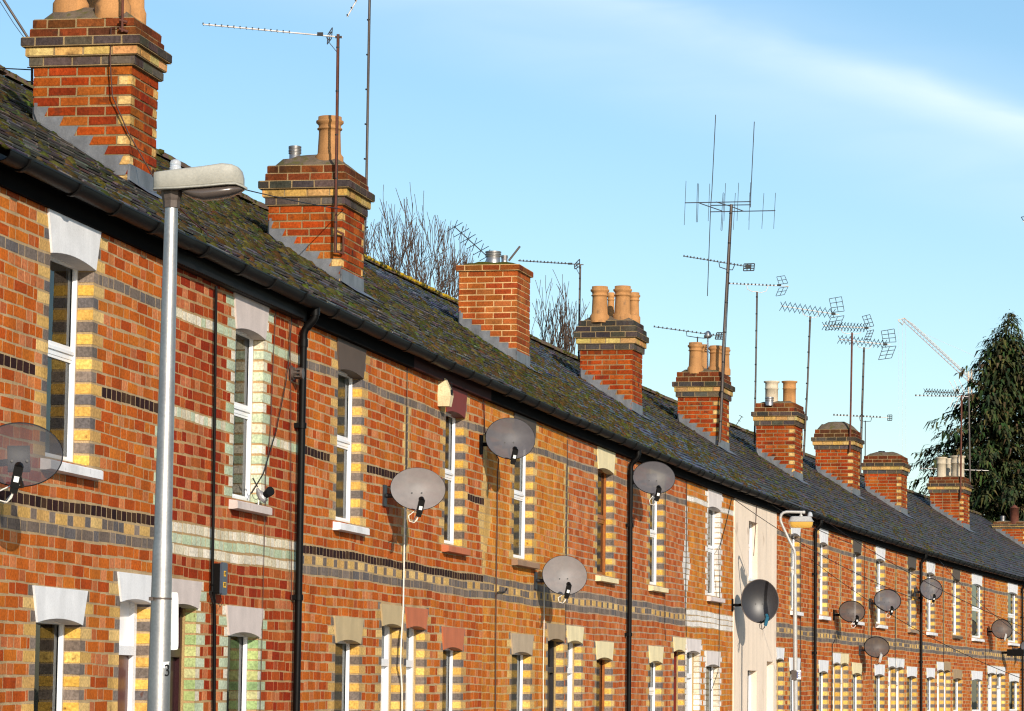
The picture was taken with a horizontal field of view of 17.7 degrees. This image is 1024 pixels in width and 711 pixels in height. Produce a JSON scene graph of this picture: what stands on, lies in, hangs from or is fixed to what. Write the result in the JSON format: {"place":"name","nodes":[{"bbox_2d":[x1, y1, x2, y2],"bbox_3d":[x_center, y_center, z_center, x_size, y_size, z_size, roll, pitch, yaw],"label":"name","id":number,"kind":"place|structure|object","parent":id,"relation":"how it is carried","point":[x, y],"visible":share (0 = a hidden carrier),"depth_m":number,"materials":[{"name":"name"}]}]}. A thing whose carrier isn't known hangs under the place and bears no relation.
{"place":"outdoors","nodes":[
{"label":"outdoors","id":0,"kind":"place"},
{"bbox_2d":[0,0,1023,495],"label":"sky","id":1,"kind":"structure","parent":0,"point":[889,134],"materials":[{"name":"blue"}]},
{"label":"pavement","id":2,"kind":"structure","parent":0,"visible":0},
{"bbox_2d":[0,113,195,710],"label":"terraced house","id":3,"kind":"structure","parent":2,"relation":"on","point":[81,264],"depth_m":20.02,"materials":[{"name":"brick"}]},
{"bbox_2d":[0,422,62,503],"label":"satellite dish","id":4,"kind":"object","parent":3,"relation":"attached to","point":[31,454],"visible":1,"depth_m":17.82,"materials":[{"name":"black"}]},
{"bbox_2d":[36,619,64,710],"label":"window","id":5,"kind":"structure","parent":3,"relation":"in","point":[58,639],"depth_m":19.79,"materials":[{"name":"white plastic"}]},
{"bbox_2d":[48,255,78,461],"bbox_3d":[-2.779,0.000,19.683,0.074,1.270,0.837,0,-6,11],"label":"window","id":6,"kind":"structure","parent":3,"relation":"in","point":[66,352],"depth_m":20.04,"materials":[{"name":"white plastic"}]},
{"bbox_2d":[118,600,136,710],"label":"door","id":7,"kind":"structure","parent":3,"relation":"in","point":[128,609],"depth_m":21.15,"materials":[{"name":"white paint"}]},
{"bbox_2d":[0,0,328,710],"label":"terraced house","id":8,"kind":"structure","parent":2,"relation":"on","point":[66,44],"depth_m":23.93,"materials":[{"name":"brick"}]},
{"bbox_2d":[0,0,32,84],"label":"roof aerial","id":9,"kind":"object","parent":8,"relation":"attached to","point":[16,20],"visible":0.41,"depth_m":25.19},
{"bbox_2d":[109,26,208,234],"bbox_3d":[-2.485,-1.644,23.972,0.261,1.678,1.218,6,-8,-44],"label":"cable","id":10,"kind":"object","parent":8,"relation":"attached to","point":[129,133],"visible":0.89,"depth_m":24.32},
{"bbox_2d":[170,606,182,710],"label":"door","id":11,"kind":"structure","parent":8,"relation":"in","point":[176,655],"depth_m":22.18,"materials":[{"name":"paint"}]},
{"bbox_2d":[209,286,222,710],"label":"cable conduit","id":12,"kind":"object","parent":8,"relation":"attached to","point":[212,595],"visible":1,"depth_m":22.58,"materials":[{"name":"black plastic"}]},
{"bbox_2d":[214,562,227,594],"bbox_3d":[-2.019,1.543,22.673,0.075,0.224,0.136,0,-6,11],"label":"junction box","id":13,"kind":"object","parent":8,"relation":"attached to","point":[220,576],"visible":1,"depth_m":22.62,"materials":[{"name":"black plastic"}]},
{"bbox_2d":[228,633,247,710],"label":"window","id":14,"kind":"structure","parent":8,"relation":"in","point":[242,659],"depth_m":23.77,"materials":[{"name":"white plastic"}]},
{"bbox_2d":[232,329,253,500],"bbox_3d":[-2.004,0.411,23.612,0.074,1.270,0.767,0,-6,11],"label":"window","id":15,"kind":"structure","parent":8,"relation":"in","point":[244,410],"depth_m":23.94,"materials":[{"name":"white plastic"}]},
{"bbox_2d":[251,472,274,504],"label":"satellite dish","id":16,"kind":"object","parent":8,"relation":"attached to","point":[268,492],"visible":1,"depth_m":23.69,"materials":[{"name":"plastic"}]},
{"bbox_2d":[260,517,265,708],"bbox_3d":[-1.816,1.882,23.883,0.006,1.418,0.038,0,-6,11],"label":"cable","id":17,"kind":"object","parent":8,"relation":"attached to","point":[262,619],"visible":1,"depth_m":23.87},
{"bbox_2d":[265,311,275,505],"bbox_3d":[-1.777,0.376,24.137,0.007,1.473,0.201,0,-6,11],"label":"cable","id":18,"kind":"object","parent":8,"relation":"attached to","point":[271,401],"visible":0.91,"depth_m":24.16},
{"bbox_2d":[264,317,291,471],"bbox_3d":[-1.732,0.246,24.329,0.008,1.290,0.718,0,-6,11],"label":"cable","id":19,"kind":"object","parent":8,"relation":"attached to","point":[282,397],"visible":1,"depth_m":24.46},
{"bbox_2d":[289,320,291,599],"bbox_3d":[-1.664,0.785,24.660,0.008,2.095,0.228,0,-6,11],"label":"cable","id":20,"kind":"object","parent":8,"relation":"attached to","point":[290,459],"visible":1,"depth_m":24.66,"materials":[{"name":"rubber"}]},
{"bbox_2d":[288,365,304,381],"bbox_3d":[-1.633,0.136,24.741,0.120,0.124,0.122,0,-6,11],"label":"flue outlet","id":21,"kind":"object","parent":8,"relation":"attached to","point":[295,373],"visible":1,"depth_m":24.71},
{"bbox_2d":[290,308,319,710],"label":"drainpipe","id":22,"kind":"object","parent":8,"relation":"attached to","point":[301,427],"visible":1,"depth_m":24.80,"materials":[{"name":"black plastic"}]},
{"bbox_2d":[147,159,247,710],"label":"street lamp","id":23,"kind":"object","parent":2,"relation":"on","point":[213,182],"visible":1,"depth_m":13.82,"materials":[{"name":"metal"}]},
{"bbox_2d":[0,65,429,710],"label":"terraced house","id":24,"kind":"structure","parent":2,"relation":"on","point":[356,405],"depth_m":26.80,"materials":[{"name":"brick"}]},
{"bbox_2d":[334,640,349,710],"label":"window","id":25,"kind":"structure","parent":24,"relation":"in","point":[342,649],"depth_m":26.75,"materials":[{"name":"white plastic"}]},
{"bbox_2d":[335,370,352,522],"bbox_3d":[-1.435,0.716,26.537,0.096,1.270,0.797,0,-6,11],"label":"window","id":26,"kind":"structure","parent":24,"relation":"in","point":[344,419],"depth_m":26.85,"materials":[{"name":"white plastic"}]},
{"bbox_2d":[380,625,389,710],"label":"door","id":27,"kind":"structure","parent":24,"relation":"in","point":[385,630],"depth_m":28.17,"materials":[{"name":"white plastic"}]},
{"bbox_2d":[400,508,405,710],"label":"cable","id":28,"kind":"object","parent":24,"relation":"attached to","point":[402,613],"visible":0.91,"depth_m":28.23,"materials":[{"name":"plastic"}]},
{"bbox_2d":[382,467,445,523],"bbox_3d":[-0.865,1.181,27.597,0.477,0.490,0.439,-2,-6,24],"label":"satellite dish","id":29,"kind":"object","parent":24,"relation":"attached to","point":[418,490],"visible":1,"depth_m":27.68,"materials":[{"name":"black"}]},
{"bbox_2d":[0,70,505,710],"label":"terraced house","id":30,"kind":"structure","parent":2,"relation":"on","point":[442,604],"depth_m":30.71,"materials":[{"name":"brick"}]},
{"bbox_2d":[202,23,343,253],"bbox_3d":[-2.303,-2.098,31.623,1.412,2.239,0.120,1,-6,0],"label":"roof aerial","id":31,"kind":"object","parent":30,"relation":"attached to","point":[338,37],"visible":1,"depth_m":31.64,"materials":[{"name":"black"}]},
{"bbox_2d":[347,0,370,253],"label":"roof aerial","id":32,"kind":"object","parent":30,"relation":"attached to","point":[367,89],"visible":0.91,"depth_m":32.65,"materials":[{"name":"black"}]},
{"bbox_2d":[405,627,413,710],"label":"door","id":33,"kind":"structure","parent":30,"relation":"in","point":[410,632],"depth_m":29.06,"materials":[{"name":"white plastic"}]},
{"bbox_2d":[438,378,453,406],"bbox_3d":[-0.602,0.337,29.753,0.120,0.253,0.132,0,-6,12],"label":"alarm box","id":34,"kind":"object","parent":30,"relation":"attached to","point":[445,395],"visible":1,"depth_m":29.70,"materials":[{"name":"beige plastic"}]},
{"bbox_2d":[444,648,452,710],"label":"window","id":35,"kind":"structure","parent":30,"relation":"in","point":[448,700],"depth_m":30.55,"materials":[{"name":"white plastic"}]},
{"bbox_2d":[444,412,455,544],"bbox_3d":[-0.645,1.117,30.362,0.074,1.270,0.767,0,-6,12],"label":"window","id":36,"kind":"structure","parent":30,"relation":"in","point":[450,471],"depth_m":30.69,"materials":[{"name":"white plastic"}]},
{"bbox_2d":[483,399,498,710],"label":"cable","id":37,"kind":"object","parent":30,"relation":"attached to","point":[496,561],"visible":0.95,"depth_m":32.04,"materials":[{"name":"plastic"}]},
{"bbox_2d":[479,418,534,464],"bbox_3d":[-0.082,0.825,31.406,0.484,0.478,0.432,-2,-6,24],"label":"satellite dish","id":38,"kind":"object","parent":30,"relation":"attached to","point":[512,439],"visible":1,"depth_m":31.48,"materials":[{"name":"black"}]},
{"bbox_2d":[156,148,584,710],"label":"terraced house","id":39,"kind":"structure","parent":2,"relation":"on","point":[531,512],"depth_m":33.71,"materials":[{"name":"brick"}]},
{"bbox_2d":[511,652,522,710],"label":"window","id":40,"kind":"structure","parent":39,"relation":"in","point":[517,659],"depth_m":33.67,"materials":[{"name":"white plastic"}]},
{"bbox_2d":[513,456,525,558],"bbox_3d":[0.000,1.441,33.464,0.096,1.270,0.937,0,-6,12],"label":"window","id":41,"kind":"structure","parent":39,"relation":"in","point":[520,464],"depth_m":33.84,"materials":[{"name":"white plastic"}]},
{"bbox_2d":[547,640,553,710],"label":"door","id":42,"kind":"structure","parent":39,"relation":"in","point":[550,685],"depth_m":35.34,"materials":[{"name":"black paint"}]},
{"bbox_2d":[534,555,586,603],"bbox_3d":[0.465,2.317,33.893,0.497,0.511,0.442,-2,-6,25],"label":"satellite dish","id":43,"kind":"object","parent":39,"relation":"attached to","point":[565,576],"visible":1,"depth_m":33.97,"materials":[{"name":"grey"}]},
{"bbox_2d":[236,193,645,710],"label":"terraced house","id":44,"kind":"structure","parent":2,"relation":"on","point":[595,655],"depth_m":37.39,"materials":[{"name":"brick"}]},
{"bbox_2d":[567,642,572,710],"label":"door","id":45,"kind":"structure","parent":44,"relation":"in","point":[570,645],"depth_m":36.32,"materials":[{"name":"white paint"}]},
{"bbox_2d":[597,469,605,574],"bbox_3d":[0.965,1.902,37.857,0.074,1.270,0.937,-1,-6,12],"label":"window","id":46,"kind":"structure","parent":44,"relation":"in","point":[601,518],"depth_m":38.26,"materials":[{"name":"brown glass"}]},
{"bbox_2d":[598,658,604,710],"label":"window","id":47,"kind":"structure","parent":44,"relation":"in","point":[601,663],"depth_m":38.10,"materials":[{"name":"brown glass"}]},
{"bbox_2d":[624,450,640,710],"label":"drainpipe","id":48,"kind":"object","parent":44,"relation":"attached to","point":[629,524],"visible":1,"depth_m":39.05,"materials":[{"name":"black plastic"}]},
{"bbox_2d":[627,461,674,505],"bbox_3d":[1.631,1.533,39.229,0.512,0.554,0.457,-2,-6,26],"label":"satellite dish","id":49,"kind":"object","parent":44,"relation":"attached to","point":[657,478],"visible":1,"depth_m":39.30,"materials":[{"name":"grey"}]},
{"bbox_2d":[363,251,701,710],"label":"terraced house","id":50,"kind":"structure","parent":2,"relation":"on","point":[494,301],"depth_m":40.97,"materials":[{"name":"brick"}]},
{"bbox_2d":[448,220,489,261],"bbox_3d":[-0.524,-1.384,41.939,0.628,0.732,0.215,1,-6,0],"label":"roof aerial","id":51,"kind":"object","parent":50,"relation":"attached to","point":[467,239],"visible":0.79,"depth_m":41.95,"materials":[{"name":"metal"}]},
{"bbox_2d":[0,66,1023,569],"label":"moss","id":52,"kind":"object","parent":50,"relation":"on","point":[412,330],"visible":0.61,"depth_m":36.50,"materials":[{"name":"plant"}]},
{"bbox_2d":[649,662,654,710],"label":"window","id":53,"kind":"structure","parent":50,"relation":"in","point":[652,665],"depth_m":41.33,"materials":[{"name":"white plastic"}]},
{"bbox_2d":[650,494,656,584],"bbox_3d":[1.705,2.246,41.142,0.074,1.270,0.907,-1,-6,13],"label":"window","id":54,"kind":"structure","parent":50,"relation":"in","point":[653,531],"depth_m":41.54,"materials":[{"name":"white plastic"}]},
{"bbox_2d":[673,651,676,710],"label":"door","id":55,"kind":"structure","parent":50,"relation":"in","point":[675,653],"depth_m":42.93,"materials":[{"name":"red paint"}]},
{"bbox_2d":[409,279,747,710],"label":"terraced house","id":56,"kind":"structure","parent":2,"relation":"on","point":[710,495],"depth_m":45.04,"materials":[{"name":"brick"}]},
{"bbox_2d":[686,652,691,710],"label":"door","id":57,"kind":"structure","parent":56,"relation":"in","point":[689,655],"depth_m":44.05,"materials":[{"name":"white paint"}]},
{"bbox_2d":[708,665,712,710],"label":"window","id":58,"kind":"structure","parent":56,"relation":"in","point":[710,669],"depth_m":45.62,"materials":[{"name":"white plastic"}]},
{"bbox_2d":[708,507,714,595],"bbox_3d":[2.688,2.692,45.388,0.074,1.270,0.987,-1,-6,13],"label":"window","id":59,"kind":"structure","parent":56,"relation":"in","point":[711,513],"depth_m":45.83,"materials":[{"name":"white plastic"}]},
{"bbox_2d":[731,579,778,629],"bbox_3d":[3.436,3.546,46.720,0.624,0.727,0.420,-2,-7,27],"label":"satellite dish","id":60,"kind":"object","parent":56,"relation":"attached to","point":[759,603],"visible":1,"depth_m":46.77,"materials":[{"name":"black"}]},
{"bbox_2d":[529,285,788,710],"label":"terraced house","id":61,"kind":"structure","parent":2,"relation":"on","point":[612,344],"depth_m":48.96,"materials":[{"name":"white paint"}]},
{"bbox_2d":[518,259,583,359],"bbox_3d":[0.580,-0.706,49.698,0.997,1.543,0.140,1,-6,0],"label":"roof aerial","id":62,"kind":"object","parent":61,"relation":"attached to","point":[579,273],"visible":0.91,"depth_m":49.74,"materials":[{"name":"black"}]},
{"bbox_2d":[533,339,827,710],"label":"terraced house","id":63,"kind":"structure","parent":2,"relation":"on","point":[784,632],"depth_m":52.80,"materials":[{"name":"brick"}]},
{"bbox_2d":[791,534,794,609],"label":"window","id":64,"kind":"structure","parent":63,"relation":"in","point":[792,540],"depth_m":52.94,"materials":[{"name":"white plastic"}]},
{"bbox_2d":[800,532,800,710],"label":"cable","id":65,"kind":"object","parent":63,"relation":"attached to","point":[800,618],"visible":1,"depth_m":52.97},
{"bbox_2d":[812,520,822,710],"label":"drainpipe","id":66,"kind":"object","parent":63,"relation":"attached to","point":[815,535],"visible":0.98,"depth_m":54.19,"materials":[{"name":"black plastic"}]},
{"bbox_2d":[809,558,1022,678],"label":"overhead wire","id":67,"kind":"object","parent":63,"relation":"attached to","point":[914,628],"visible":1,"depth_m":50.06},
{"bbox_2d":[820,517,1023,627],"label":"overhead wire","id":68,"kind":"object","parent":63,"relation":"attached to","point":[919,578],"visible":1,"depth_m":49.71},
{"bbox_2d":[642,342,851,710],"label":"terraced house","id":69,"kind":"structure","parent":2,"relation":"on","point":[696,385],"depth_m":56.10,"materials":[{"name":"brick"}]},
{"bbox_2d":[683,115,775,441],"bbox_3d":[3.716,-1.328,56.115,1.579,5.647,0.120,1,-6,0],"label":"radio mast","id":70,"kind":"object","parent":69,"relation":"attached to","point":[747,266],"visible":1,"depth_m":56.14,"materials":[{"name":"metal"}]},
{"bbox_2d":[819,672,822,710],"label":"window","id":71,"kind":"structure","parent":69,"relation":"in","point":[820,674],"depth_m":55.70,"materials":[{"name":"white plastic"}]},
{"bbox_2d":[820,544,822,614],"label":"window","id":72,"kind":"structure","parent":69,"relation":"in","point":[821,550],"depth_m":55.82,"materials":[{"name":"white plastic"}]},
{"bbox_2d":[833,600,864,627],"bbox_3d":[5.769,4.449,56.383,0.522,0.483,0.425,-1,-6,20],"label":"satellite dish","id":73,"kind":"object","parent":69,"relation":"attached to","point":[851,611],"visible":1,"depth_m":56.46,"materials":[{"name":"grey"}]},
{"bbox_2d":[642,386,879,710],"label":"terraced house","id":74,"kind":"structure","parent":2,"relation":"on","point":[854,670],"depth_m":59.15,"materials":[{"name":"brick"}]},
{"bbox_2d":[853,553,855,600],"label":"window","id":75,"kind":"structure","parent":74,"relation":"in","point":[854,556],"depth_m":59.60,"materials":[{"name":"white plastic"}]},
{"bbox_2d":[852,674,856,710],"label":"window","id":76,"kind":"structure","parent":74,"relation":"in","point":[854,697],"depth_m":59.45,"materials":[{"name":"white plastic"}]},
{"bbox_2d":[859,636,889,664],"bbox_3d":[6.513,5.332,59.206,0.528,0.525,0.432,-1,-6,20],"label":"satellite dish","id":77,"kind":"object","parent":74,"relation":"attached to","point":[876,647],"visible":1,"depth_m":59.29,"materials":[{"name":"grey"}]},
{"bbox_2d":[666,381,905,710],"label":"terraced house","id":78,"kind":"structure","parent":2,"relation":"on","point":[779,425],"depth_m":62.76,"materials":[{"name":"brick"}]},
{"bbox_2d":[729,275,788,443],"bbox_3d":[4.777,0.073,63.556,1.164,3.291,0.120,1,-6,0],"label":"roof aerial","id":79,"kind":"object","parent":78,"relation":"attached to","point":[755,381],"visible":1,"depth_m":63.63,"materials":[{"name":"black"}]},
{"bbox_2d":[779,297,843,456],"bbox_3d":[5.805,0.401,63.524,1.262,3.129,0.194,1,-6,0],"label":"roof aerial","id":80,"kind":"object","parent":78,"relation":"attached to","point":[808,352],"visible":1,"depth_m":63.60,"materials":[{"name":"black"}]},
{"bbox_2d":[876,559,879,623],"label":"window","id":81,"kind":"structure","parent":78,"relation":"in","point":[877,562],"depth_m":62.43,"materials":[{"name":"white plastic"}]},
{"bbox_2d":[869,589,900,617],"bbox_3d":[6.854,4.578,60.486,0.564,0.547,0.441,-1,-6,20],"label":"satellite dish","id":82,"kind":"object","parent":78,"relation":"attached to","point":[887,600],"visible":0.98,"depth_m":60.57,"materials":[{"name":"grey"}]},
{"bbox_2d":[779,511,812,710],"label":"street lamp","id":83,"kind":"object","parent":2,"relation":"on","point":[800,521],"visible":1,"depth_m":45.89,"materials":[{"name":"silver metal"}]},
{"bbox_2d":[729,422,930,710],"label":"terraced house","id":84,"kind":"structure","parent":2,"relation":"on","point":[909,557],"depth_m":65.70,"materials":[{"name":"brick"}]},
{"bbox_2d":[908,568,911,628],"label":"window","id":85,"kind":"structure","parent":84,"relation":"in","point":[909,575],"depth_m":66.42,"materials":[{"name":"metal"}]},
{"bbox_2d":[918,554,926,710],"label":"drainpipe","id":86,"kind":"object","parent":84,"relation":"attached to","point":[921,636],"visible":1,"depth_m":66.79,"materials":[{"name":"black plastic"}]},
{"bbox_2d":[914,578,942,604],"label":"satellite dish","id":87,"kind":"object","parent":84,"relation":"attached to","point":[929,592],"visible":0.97,"depth_m":66.28,"materials":[{"name":"grey"}]},
{"bbox_2d":[737,428,952,710],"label":"terraced house","id":88,"kind":"structure","parent":2,"relation":"on","point":[933,664],"depth_m":68.98,"materials":[{"name":"brick"}]},
{"bbox_2d":[802,422,974,710],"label":"terraced house","id":89,"kind":"structure","parent":2,"relation":"on","point":[837,462],"depth_m":71.86,"materials":[{"name":"brick"}]},
{"bbox_2d":[822,314,873,451],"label":"roof aerial","id":90,"kind":"object","parent":89,"relation":"attached to","point":[855,327],"visible":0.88,"depth_m":71.88,"materials":[{"name":"black"}]},
{"bbox_2d":[837,329,895,474],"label":"roof aerial","id":91,"kind":"object","parent":89,"relation":"attached to","point":[885,344],"visible":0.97,"depth_m":72.81,"materials":[{"name":"black"}]},
{"bbox_2d":[953,580,955,634],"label":"window","id":92,"kind":"structure","parent":89,"relation":"in","point":[954,582],"depth_m":72.61,"materials":[{"name":"white plastic"}]},
{"bbox_2d":[805,451,1003,710],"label":"terraced house","id":93,"kind":"structure","parent":2,"relation":"on","point":[885,474],"depth_m":76.77,"materials":[{"name":"brick"}]},
{"bbox_2d":[972,584,979,637],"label":"window","id":94,"kind":"structure","parent":93,"relation":"in","point":[975,588],"depth_m":75.72,"materials":[{"name":"white plastic"}]},
{"bbox_2d":[972,679,979,710],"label":"window","id":95,"kind":"structure","parent":93,"relation":"in","point":[975,683],"depth_m":75.54,"materials":[{"name":"white plastic"}]},
{"bbox_2d":[987,619,1012,642],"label":"satellite dish","id":96,"kind":"object","parent":93,"relation":"attached to","point":[1000,629],"visible":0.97,"depth_m":76.80,"materials":[{"name":"grey"}]},
{"bbox_2d":[859,473,1023,710],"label":"terraced house","id":97,"kind":"structure","parent":2,"relation":"on","point":[1009,583],"depth_m":80.68,"materials":[{"name":"brick"}]},
{"bbox_2d":[997,674,1000,710],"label":"door","id":98,"kind":"structure","parent":97,"relation":"in","point":[998,675],"depth_m":79.38,"materials":[{"name":"white paint"}]},
{"bbox_2d":[1008,592,1014,642],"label":"window","id":99,"kind":"structure","parent":97,"relation":"in","point":[1012,615],"depth_m":81.66,"materials":[{"name":"white plastic"}]},
{"bbox_2d":[1020,585,1023,710],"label":"drainpipe","id":100,"kind":"object","parent":97,"relation":"attached to","point":[1022,657],"visible":1,"depth_m":82.14,"materials":[{"name":"black plastic"}]},
{"bbox_2d":[907,455,1023,565],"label":"terraced house","id":101,"kind":"structure","parent":2,"relation":"on","point":[944,499],"depth_m":88.46,"materials":[{"name":"brick"}]},
{"bbox_2d":[915,393,970,481],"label":"roof aerial","id":102,"kind":"object","parent":101,"relation":"attached to","point":[967,397],"visible":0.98,"depth_m":89.26,"materials":[{"name":"black"}]},
{"bbox_2d":[924,380,964,498],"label":"roof aerial","id":103,"kind":"object","parent":101,"relation":"attached to","point":[943,392],"visible":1,"depth_m":88.41,"materials":[{"name":"black"}]},
{"bbox_2d":[907,492,1023,575],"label":"terraced house","id":104,"kind":"structure","parent":2,"relation":"on","point":[986,547],"depth_m":85.61,"materials":[{"name":"tile"}]},
{"bbox_2d":[969,505,1023,557],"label":"terraced house","id":105,"kind":"structure","parent":2,"relation":"on","point":[1011,532],"depth_m":96.65,"materials":[{"name":"brick"}]},
{"label":"ground","id":106,"kind":"structure","parent":0,"visible":0},
{"bbox_2d":[365,185,470,298],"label":"bare tree","id":107,"kind":"object","parent":106,"relation":"on","point":[392,261],"visible":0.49,"depth_m":76.64,"materials":[{"name":"brown plant"}]},
{"bbox_2d":[400,224,473,299],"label":"bare tree","id":108,"kind":"object","parent":106,"relation":"on","point":[455,276],"visible":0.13,"depth_m":80.46,"materials":[{"name":"brown plant"}]},
{"bbox_2d":[531,270,589,355],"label":"bare tree","id":109,"kind":"object","parent":106,"relation":"on","point":[565,338],"visible":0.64,"depth_m":82.28,"materials":[{"name":"brown plant"}]},
{"bbox_2d":[898,318,989,474],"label":"tower crane","id":110,"kind":"object","parent":106,"relation":"on","point":[955,364],"visible":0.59,"depth_m":331.76,"materials":[{"name":"paint"}]},
{"bbox_2d":[908,309,1023,522],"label":"conifer tree","id":111,"kind":"object","parent":106,"relation":"on","point":[997,401],"visible":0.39,"depth_m":111.38,"materials":[{"name":"green plant"}]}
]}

